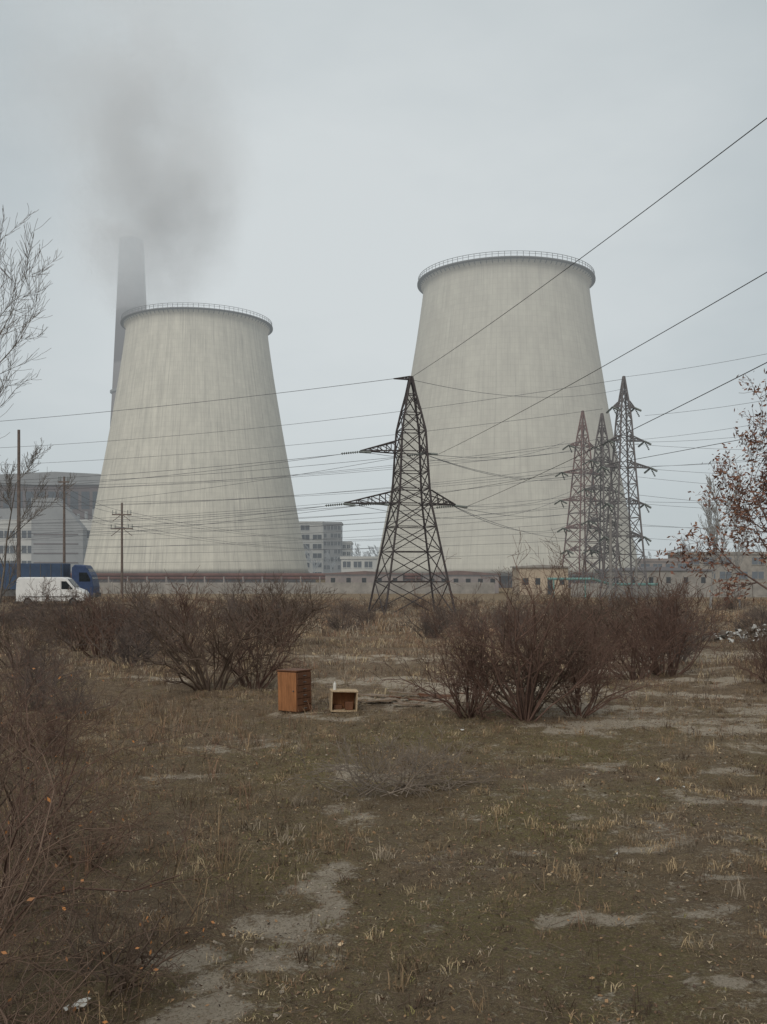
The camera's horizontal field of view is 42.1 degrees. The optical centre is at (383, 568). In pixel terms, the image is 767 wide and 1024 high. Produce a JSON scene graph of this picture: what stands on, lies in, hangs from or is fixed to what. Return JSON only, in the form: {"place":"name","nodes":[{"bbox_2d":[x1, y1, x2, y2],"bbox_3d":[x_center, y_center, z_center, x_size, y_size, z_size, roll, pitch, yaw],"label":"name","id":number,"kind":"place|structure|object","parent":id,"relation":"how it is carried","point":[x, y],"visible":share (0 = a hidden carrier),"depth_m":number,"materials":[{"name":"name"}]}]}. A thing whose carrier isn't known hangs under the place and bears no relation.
{"place":"outdoors","nodes":[
{"label":"outdoors","id":0,"kind":"place"},
{"bbox_2d":[322,522,342,572],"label":"office annex","id":1,"kind":"object","parent":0,"point":[334,534],"visible":0.66,"depth_m":429.00,"materials":[{"name":"concrete"}]},
{"bbox_2d":[324,526,339,568],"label":"windows","id":2,"kind":"structure","parent":1,"relation":"in","point":[324,526],"depth_m":428.91,"materials":[{"name":"grey glass"}]},
{"bbox_2d":[342,541,352,555],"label":"office wing","id":3,"kind":"structure","parent":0,"point":[348,545],"depth_m":440.00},
{"bbox_2d":[0,624,765,709],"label":"meadow grass","id":4,"kind":"structure","parent":0,"point":[390,641],"depth_m":33.90,"materials":[{"name":"plant"}]},
{"bbox_2d":[0,580,766,1023],"bbox_3d":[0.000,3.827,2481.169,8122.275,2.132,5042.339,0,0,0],"label":"ground","id":5,"kind":"structure","parent":0,"point":[292,922],"depth_m":10.20,"materials":[{"name":"soil"}]},
{"bbox_2d":[17,430,20,602],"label":"utility pole","id":6,"kind":"object","parent":5,"relation":"on","point":[18,502],"visible":0.58,"depth_m":94.87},
{"bbox_2d":[0,595,43,628],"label":"shrub","id":7,"kind":"object","parent":5,"relation":"on","point":[9,618],"visible":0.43,"depth_m":57.66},
{"bbox_2d":[0,203,61,506],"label":"bare tree","id":8,"kind":"object","parent":5,"relation":"on","point":[14,314],"visible":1,"depth_m":39.84,"materials":[{"name":"brown plant"}]},
{"bbox_2d":[0,607,67,668],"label":"shrub","id":9,"kind":"object","parent":5,"relation":"on","point":[25,634],"visible":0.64,"depth_m":30.11,"materials":[{"name":"brown plant"}]},
{"bbox_2d":[0,641,67,733],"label":"leafy shrub","id":10,"kind":"object","parent":5,"relation":"on","point":[4,700],"visible":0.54,"depth_m":16.99,"materials":[{"name":"red plant"}]},
{"bbox_2d":[0,438,76,603],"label":"bare tree","id":11,"kind":"object","parent":5,"relation":"on","point":[20,521],"visible":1,"depth_m":38.02,"materials":[{"name":"brown plant"}]},
{"bbox_2d":[0,656,83,709],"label":"shrub","id":12,"kind":"object","parent":5,"relation":"on","point":[33,695],"visible":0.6,"depth_m":21.86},
{"bbox_2d":[0,623,94,687],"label":"shrub","id":13,"kind":"object","parent":5,"relation":"on","point":[33,659],"visible":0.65,"depth_m":25.93,"materials":[{"name":"plant"}]},
{"bbox_2d":[1,693,93,758],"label":"shrub","id":14,"kind":"object","parent":5,"relation":"on","point":[51,735],"visible":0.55,"depth_m":16.13,"materials":[{"name":"red plant"}]},
{"bbox_2d":[0,573,97,633],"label":"shrub","id":15,"kind":"object","parent":5,"relation":"on","point":[35,605],"visible":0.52,"depth_m":50.01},
{"bbox_2d":[0,472,100,572],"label":"power station","id":16,"kind":"object","parent":5,"relation":"on","point":[30,553],"visible":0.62,"depth_m":430.00,"materials":[{"name":"grey concrete"}]},
{"bbox_2d":[0,563,100,597],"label":"blue truck","id":17,"kind":"object","parent":5,"relation":"on","point":[84,576],"visible":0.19,"depth_m":98.80,"materials":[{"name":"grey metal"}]},
{"bbox_2d":[15,577,89,604],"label":"white van","id":18,"kind":"object","parent":5,"relation":"on","point":[23,587],"visible":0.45,"depth_m":87.48,"materials":[{"name":"paint"}]},
{"bbox_2d":[14,587,105,642],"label":"shrub","id":19,"kind":"object","parent":5,"relation":"on","point":[61,615],"visible":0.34,"depth_m":41.94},
{"bbox_2d":[8,587,115,627],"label":"shrub","id":20,"kind":"object","parent":5,"relation":"on","point":[78,598],"visible":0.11,"depth_m":57.98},
{"bbox_2d":[58,477,69,562],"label":"utility pole","id":21,"kind":"object","parent":5,"relation":"on","point":[64,535],"visible":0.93,"depth_m":110.88,"materials":[{"name":"brown wood"}]},
{"bbox_2d":[0,564,129,801],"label":"leafy shrub","id":22,"kind":"object","parent":5,"relation":"on","point":[8,727],"visible":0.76,"depth_m":13.78,"materials":[{"name":"red plant"}]},
{"bbox_2d":[33,662,121,718],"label":"shrub","id":23,"kind":"object","parent":5,"relation":"on","point":[75,696],"visible":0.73,"depth_m":20.45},
{"bbox_2d":[0,764,169,881],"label":"leafy shrub","id":24,"kind":"object","parent":5,"relation":"on","point":[94,841],"visible":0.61,"depth_m":10.08,"materials":[{"name":"brown plant"}]},
{"bbox_2d":[32,591,146,650],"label":"shrub","id":25,"kind":"object","parent":5,"relation":"on","point":[71,620],"visible":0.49,"depth_m":35.64,"materials":[{"name":"brown plant"}]},
{"bbox_2d":[0,652,183,1023],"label":"leafy shrub","id":26,"kind":"object","parent":5,"relation":"on","point":[4,900],"visible":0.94,"depth_m":6.53,"materials":[{"name":"brown plant"}]},
{"bbox_2d":[0,879,201,1023],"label":"leafy shrub","id":27,"kind":"object","parent":5,"relation":"on","point":[52,1003],"visible":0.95,"depth_m":5.70,"materials":[{"name":"brown plant"}]},
{"bbox_2d":[47,577,166,657],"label":"shrub","id":28,"kind":"object","parent":5,"relation":"on","point":[96,650],"visible":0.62,"depth_m":32.88,"materials":[{"name":"red plant"}]},
{"bbox_2d":[0,606,221,878],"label":"leafy shrub","id":29,"kind":"object","parent":5,"relation":"on","point":[17,783],"visible":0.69,"depth_m":10.63,"materials":[{"name":"brown plant"}]},
{"bbox_2d":[0,852,240,1022],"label":"leafy shrub","id":30,"kind":"object","parent":5,"relation":"on","point":[128,975],"visible":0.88,"depth_m":7.15,"materials":[{"name":"brown plant"}]},
{"bbox_2d":[111,503,132,596],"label":"utility pole","id":31,"kind":"object","parent":5,"relation":"on","point":[121,514],"visible":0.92,"depth_m":133.87,"materials":[{"name":"brown wood"}]},
{"bbox_2d":[64,576,185,641],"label":"shrub","id":32,"kind":"object","parent":5,"relation":"on","point":[133,592],"visible":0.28,"depth_m":39.53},
{"bbox_2d":[56,587,199,666],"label":"shrub","id":33,"kind":"object","parent":5,"relation":"on","point":[137,650],"visible":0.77,"depth_m":29.68,"materials":[{"name":"plant"}]},
{"bbox_2d":[110,236,146,424],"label":"chimney","id":34,"kind":"object","parent":5,"relation":"on","point":[131,288],"visible":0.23,"depth_m":513.79,"materials":[{"name":"concrete"}]},
{"bbox_2d":[0,598,266,973],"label":"leafy shrub","id":35,"kind":"object","parent":5,"relation":"on","point":[6,859],"visible":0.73,"depth_m":8.20,"materials":[{"name":"red plant"}]},
{"bbox_2d":[106,580,202,633],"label":"shrub","id":36,"kind":"object","parent":5,"relation":"on","point":[153,606],"visible":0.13,"depth_m":48.42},
{"bbox_2d":[0,684,330,1023],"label":"dry weeds","id":37,"kind":"object","parent":5,"relation":"on","point":[189,796],"visible":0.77,"depth_m":12.54,"materials":[{"name":"brown plant"}]},
{"bbox_2d":[107,567,247,652],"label":"shrub","id":38,"kind":"object","parent":5,"relation":"on","point":[184,603],"visible":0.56,"depth_m":34.93,"materials":[{"name":"red plant"}]},
{"bbox_2d":[83,303,315,582],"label":"cooling tower","id":39,"kind":"structure","parent":5,"relation":"on","point":[172,356],"depth_m":305.16,"materials":[{"name":"concrete"}]},
{"bbox_2d":[118,582,301,690],"bbox_3d":[-4.305,1.730,24.468,4.235,2.929,5.493,0,0,-20],"label":"shrub","id":40,"kind":"object","parent":5,"relation":"on","point":[192,658],"visible":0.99,"depth_m":24.48,"materials":[{"name":"brown plant"}]},
{"bbox_2d":[201,578,281,631],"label":"shrub","id":41,"kind":"object","parent":5,"relation":"on","point":[234,593],"visible":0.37,"depth_m":52.29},
{"bbox_2d":[71,573,420,582],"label":"pipeline","id":42,"kind":"object","parent":5,"relation":"on","point":[200,576],"visible":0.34,"depth_m":212.75,"materials":[{"name":"metal"}]},
{"bbox_2d":[182,589,315,689],"bbox_3d":[-3.692,1.881,25.933,3.272,2.719,2.872,0,0,40],"label":"shrub","id":43,"kind":"object","parent":5,"relation":"on","point":[258,682],"visible":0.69,"depth_m":25.75,"materials":[{"name":"red plant"}]},
{"bbox_2d":[206,572,331,639],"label":"shrub","id":44,"kind":"object","parent":5,"relation":"on","point":[273,599],"visible":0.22,"depth_m":42.85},
{"bbox_2d":[276,668,311,713],"bbox_3d":[-1.896,2.635,21.187,0.595,0.960,0.510,-2,-1,38],"label":"wooden cabinet","id":45,"kind":"object","parent":5,"relation":"on","point":[294,688],"visible":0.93,"depth_m":21.01,"materials":[{"name":"brown wood"}]},
{"bbox_2d":[111,582,479,593],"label":"posts","id":46,"kind":"object","parent":5,"relation":"on","point":[271,588],"visible":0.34,"depth_m":186.86,"materials":[{"name":"concrete"}]},
{"bbox_2d":[225,569,366,647],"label":"shrub","id":47,"kind":"object","parent":5,"relation":"on","point":[301,615],"visible":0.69,"depth_m":38.49,"materials":[{"name":"brown plant"}]},
{"bbox_2d":[99,583,494,593],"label":"panels","id":48,"kind":"object","parent":5,"relation":"on","point":[469,588],"visible":0.52,"depth_m":186.88,"materials":[{"name":"concrete"}]},
{"bbox_2d":[299,521,323,572],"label":"office block","id":49,"kind":"structure","parent":5,"relation":"on","point":[315,534],"depth_m":430.00,"materials":[{"name":"concrete"}]},
{"bbox_2d":[301,525,321,572],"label":"windows","id":50,"kind":"structure","parent":49,"relation":"in","point":[315,546],"depth_m":429.95,"materials":[{"name":"grey glass"}]},
{"bbox_2d":[329,681,357,711],"bbox_3d":[-0.849,2.725,21.197,0.580,0.620,0.410,2,0,-8],"label":"open drawer box","id":51,"kind":"object","parent":5,"relation":"on","point":[341,700],"visible":1,"depth_m":21.23,"materials":[{"name":"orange wood"}]},
{"bbox_2d":[317,595,369,631],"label":"shrub","id":52,"kind":"object","parent":5,"relation":"on","point":[336,625],"visible":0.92,"depth_m":54.77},
{"bbox_2d":[341,559,376,571],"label":"walls","id":53,"kind":"structure","parent":5,"relation":"on","point":[352,568],"depth_m":330.00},
{"bbox_2d":[323,571,402,582],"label":"storage shed","id":54,"kind":"structure","parent":5,"relation":"on","point":[356,577],"depth_m":205.00,"materials":[{"name":"concrete"}]},
{"bbox_2d":[339,593,394,624],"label":"shrub","id":55,"kind":"object","parent":5,"relation":"on","point":[370,614],"visible":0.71,"depth_m":71.89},
{"bbox_2d":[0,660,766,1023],"bbox_3d":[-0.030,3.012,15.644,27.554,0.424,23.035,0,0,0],"label":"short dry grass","id":56,"kind":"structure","parent":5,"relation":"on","point":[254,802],"depth_m":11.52,"materials":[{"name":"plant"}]},
{"bbox_2d":[0,594,766,638],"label":"distant meadow grass","id":57,"kind":"structure","parent":5,"relation":"on","point":[380,626],"depth_m":93.89,"materials":[{"name":"plant"}]},
{"bbox_2d":[0,660,766,1023],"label":"dead weed stalks","id":58,"kind":"object","parent":5,"relation":"on","point":[310,744],"visible":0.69,"depth_m":14.78,"materials":[{"name":"beige plant"}]},
{"bbox_2d":[1,689,766,1023],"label":"leaf litter","id":59,"kind":"object","parent":5,"relation":"on","point":[437,849],"visible":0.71,"depth_m":10.98,"materials":[{"name":"plant"}]},
{"bbox_2d":[1,699,766,1023],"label":"twigs","id":60,"kind":"object","parent":5,"relation":"on","point":[445,846],"depth_m":13.18,"materials":[{"name":"wood"}]},
{"bbox_2d":[367,593,406,610],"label":"shrub","id":61,"kind":"object","parent":5,"relation":"on","point":[388,605],"visible":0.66,"depth_m":110.77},
{"bbox_2d":[325,376,467,616],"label":"transmission tower","id":62,"kind":"structure","parent":5,"relation":"on","point":[411,382],"depth_m":99.41,"materials":[{"name":"metal"}]},
{"bbox_2d":[355,118,766,506],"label":"overhead power lines","id":63,"kind":"object","parent":62,"relation":"attached to","point":[623,354],"visible":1,"depth_m":48.74,"materials":[{"name":"metal"}]},
{"bbox_2d":[358,690,434,704],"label":"broken boards","id":64,"kind":"object","parent":5,"relation":"on","point":[391,699],"visible":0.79,"depth_m":22.36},
{"bbox_2d":[36,693,762,1016],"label":"pebbles","id":65,"kind":"object","parent":5,"relation":"on","point":[243,994],"visible":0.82,"depth_m":8.04,"materials":[{"name":"stone"}]},
{"bbox_2d":[387,595,468,637],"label":"shrub","id":66,"kind":"object","parent":5,"relation":"on","point":[426,628],"visible":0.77,"depth_m":47.74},
{"bbox_2d":[91,719,766,952],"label":"straw grass","id":67,"kind":"structure","parent":5,"relation":"on","point":[630,835],"depth_m":11.09,"materials":[{"name":"plant"}]},
{"bbox_2d":[389,692,482,701],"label":"scattered planks","id":68,"kind":"object","parent":5,"relation":"on","point":[438,695],"visible":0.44,"depth_m":22.82,"materials":[{"name":"brown wood"}]},
{"bbox_2d":[386,594,490,631],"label":"shrub","id":69,"kind":"object","parent":5,"relation":"on","point":[435,612],"visible":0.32,"depth_m":56.31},
{"bbox_2d":[368,600,543,725],"bbox_3d":[1.693,1.838,19.671,3.411,2.430,3.043,0,0,-39],"label":"shrub","id":70,"kind":"object","parent":5,"relation":"on","point":[456,709],"visible":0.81,"depth_m":19.59,"materials":[{"name":"brown plant"}]},
{"bbox_2d":[421,571,499,592],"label":"storage shed","id":71,"kind":"structure","parent":5,"relation":"on","point":[463,576],"depth_m":190.00,"materials":[{"name":"concrete"}]},
{"bbox_2d":[439,605,510,634],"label":"shrub","id":72,"kind":"object","parent":5,"relation":"on","point":[472,621],"visible":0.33,"depth_m":53.46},
{"bbox_2d":[375,251,638,587],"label":"cooling tower","id":73,"kind":"structure","parent":5,"relation":"on","point":[541,339],"depth_m":254.83,"materials":[{"name":"concrete"}]},
{"bbox_2d":[454,585,567,646],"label":"shrub","id":74,"kind":"object","parent":5,"relation":"on","point":[506,617],"visible":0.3,"depth_m":41.78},
{"bbox_2d":[487,596,541,629],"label":"shrub","id":75,"kind":"object","parent":5,"relation":"on","point":[511,611],"visible":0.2,"depth_m":61.72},
{"bbox_2d":[401,528,640,721],"bbox_3d":[2.609,1.139,19.227,4.583,3.840,4.749,0,0,0],"label":"shrub","id":76,"kind":"object","parent":5,"relation":"on","point":[524,711],"visible":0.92,"depth_m":18.96,"materials":[{"name":"red plant"}]},
{"bbox_2d":[305,536,764,572],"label":"distant trees","id":77,"kind":"object","parent":5,"relation":"on","point":[333,564],"visible":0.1,"depth_m":372.18,"materials":[{"name":"brown plant"}]},
{"bbox_2d":[510,565,570,594],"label":"beige hut","id":78,"kind":"object","parent":5,"relation":"on","point":[540,575],"visible":0.55,"depth_m":180.00,"materials":[{"name":"concrete"}]},
{"bbox_2d":[446,619,653,713],"bbox_3d":[3.214,2.002,20.046,4.174,2.106,3.218,0,0,19],"label":"shrub","id":79,"kind":"object","parent":5,"relation":"on","point":[536,693],"visible":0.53,"depth_m":19.59,"materials":[{"name":"brown plant"}]},
{"bbox_2d":[492,590,660,688],"bbox_3d":[5.178,1.820,25.838,4.321,2.537,3.854,0,0,-35],"label":"shrub","id":80,"kind":"object","parent":5,"relation":"on","point":[615,642],"visible":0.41,"depth_m":25.81,"materials":[{"name":"red plant"}]},
{"bbox_2d":[554,410,606,586],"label":"transmission tower","id":81,"kind":"structure","parent":5,"relation":"on","point":[582,426],"depth_m":180.50,"materials":[{"name":"metal"}]},
{"bbox_2d":[535,577,633,645],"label":"shrub","id":82,"kind":"object","parent":5,"relation":"on","point":[614,603],"visible":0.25,"depth_m":41.66,"materials":[{"name":"brown plant"}]},
{"bbox_2d":[496,609,684,717],"bbox_3d":[3.950,1.922,20.019,3.411,2.224,3.043,0,0,-19],"label":"shrub","id":83,"kind":"object","parent":5,"relation":"on","point":[593,696],"visible":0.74,"depth_m":19.75,"materials":[{"name":"red plant"}]},
{"bbox_2d":[535,587,650,653],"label":"shrub","id":84,"kind":"object","parent":5,"relation":"on","point":[603,618],"visible":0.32,"depth_m":36.22,"materials":[{"name":"brown plant"}]},
{"bbox_2d":[577,413,623,582],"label":"transmission tower","id":85,"kind":"structure","parent":5,"relation":"on","point":[602,430],"depth_m":174.70,"materials":[{"name":"grey metal"}]},
{"bbox_2d":[547,578,657,596],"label":"gas pipe","id":86,"kind":"object","parent":5,"relation":"on","point":[604,582],"visible":0.48,"depth_m":157.79,"materials":[{"name":"metal"}]},
{"bbox_2d":[609,515,611,604],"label":"utility pole","id":87,"kind":"object","parent":5,"relation":"on","point":[610,551],"visible":0.66,"depth_m":120.84,"materials":[{"name":"concrete"}]},
{"bbox_2d":[559,584,688,679],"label":"shrub","id":88,"kind":"object","parent":5,"relation":"on","point":[657,648],"visible":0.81,"depth_m":26.89,"materials":[{"name":"red plant"}]},
{"bbox_2d":[596,376,657,598],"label":"transmission tower","id":89,"kind":"structure","parent":5,"relation":"on","point":[629,405],"depth_m":149.65,"materials":[{"name":"grey metal"}]},
{"bbox_2d":[0,354,766,562],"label":"power lines","id":90,"kind":"object","parent":89,"relation":"attached to","point":[286,476],"visible":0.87,"depth_m":155.36,"materials":[{"name":"metal"}]},
{"bbox_2d":[593,567,712,582],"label":"storage shed","id":91,"kind":"structure","parent":5,"relation":"on","point":[679,574],"depth_m":200.00,"materials":[{"name":"concrete"}]},
{"bbox_2d":[581,556,742,676],"bbox_3d":[8.024,1.380,29.107,4.869,3.767,5.458,0,0,-11],"label":"shrub","id":92,"kind":"object","parent":5,"relation":"on","point":[658,669],"visible":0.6,"depth_m":28.89,"materials":[{"name":"red plant"}]},
{"bbox_2d":[571,583,754,596],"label":"posts","id":93,"kind":"object","parent":5,"relation":"on","point":[663,591],"visible":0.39,"depth_m":163.86,"materials":[{"name":"concrete"}]},
{"bbox_2d":[639,562,688,567],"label":"walls","id":94,"kind":"structure","parent":5,"relation":"on","point":[662,563],"depth_m":300.00,"materials":[{"name":"concrete"}]},
{"bbox_2d":[638,559,690,561],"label":"parapet","id":95,"kind":"structure","parent":94,"relation":"on","point":[660,560],"depth_m":299.60,"materials":[{"name":"concrete"}]},
{"bbox_2d":[573,583,766,596],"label":"panels","id":96,"kind":"object","parent":5,"relation":"on","point":[760,591],"visible":0.38,"depth_m":163.88,"materials":[{"name":"concrete"}]},
{"bbox_2d":[611,571,730,653],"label":"shrub","id":97,"kind":"object","parent":5,"relation":"on","point":[671,609],"visible":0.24,"depth_m":37.81,"materials":[{"name":"red plant"}]},
{"bbox_2d":[628,577,747,662],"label":"shrub","id":98,"kind":"object","parent":5,"relation":"on","point":[706,636],"visible":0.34,"depth_m":32.97,"materials":[{"name":"plant"}]},
{"bbox_2d":[656,368,766,602],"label":"brown leaved tree","id":99,"kind":"object","parent":5,"relation":"on","point":[738,511],"visible":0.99,"depth_m":34.96,"materials":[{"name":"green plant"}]},
{"bbox_2d":[668,555,766,582],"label":"walls","id":100,"kind":"structure","parent":5,"relation":"on","point":[748,566],"depth_m":330.00,"materials":[{"name":"concrete"}]},
{"bbox_2d":[667,552,766,554],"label":"parapet","id":101,"kind":"structure","parent":100,"relation":"on","point":[756,553],"depth_m":329.60,"materials":[{"name":"concrete"}]},
{"bbox_2d":[689,557,763,578],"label":"windows","id":102,"kind":"structure","parent":100,"relation":"attached to","point":[757,575],"depth_m":329.94,"materials":[{"name":"grey glass"}]},
{"bbox_2d":[697,470,745,608],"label":"bare tree","id":103,"kind":"object","parent":5,"relation":"on","point":[710,527],"visible":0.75,"depth_m":117.90,"materials":[{"name":"brown plant"}]},
{"bbox_2d":[694,624,766,643],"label":"rubbish heap","id":104,"kind":"object","parent":5,"relation":"on","point":[731,634],"visible":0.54,"depth_m":45.27,"materials":[{"name":"plastic"}]},
{"bbox_2d":[713,588,753,609],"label":"shrub","id":105,"kind":"object","parent":5,"relation":"on","point":[741,603],"visible":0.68,"depth_m":115.37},
{"bbox_2d":[714,633,766,683],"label":"shrub","id":106,"kind":"object","parent":5,"relation":"on","point":[761,679],"visible":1,"depth_m":24.85,"materials":[{"name":"red plant"}]},
{"bbox_2d":[729,505,752,608],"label":"bare tree","id":107,"kind":"object","parent":5,"relation":"on","point":[738,556],"visible":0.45,"depth_m":115.78,"materials":[{"name":"brown plant"}]},
{"bbox_2d":[718,597,766,631],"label":"shrub","id":108,"kind":"object","parent":5,"relation":"on","point":[762,614],"visible":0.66,"depth_m":50.52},
{"bbox_2d":[723,617,766,662],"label":"shrub","id":109,"kind":"object","parent":5,"relation":"on","point":[758,636],"visible":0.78,"depth_m":31.13,"materials":[{"name":"plant"}]},
{"bbox_2d":[0,0,766,558],"label":"sky","id":110,"kind":"structure","parent":0,"point":[300,165],"materials":[{"name":"grey"}]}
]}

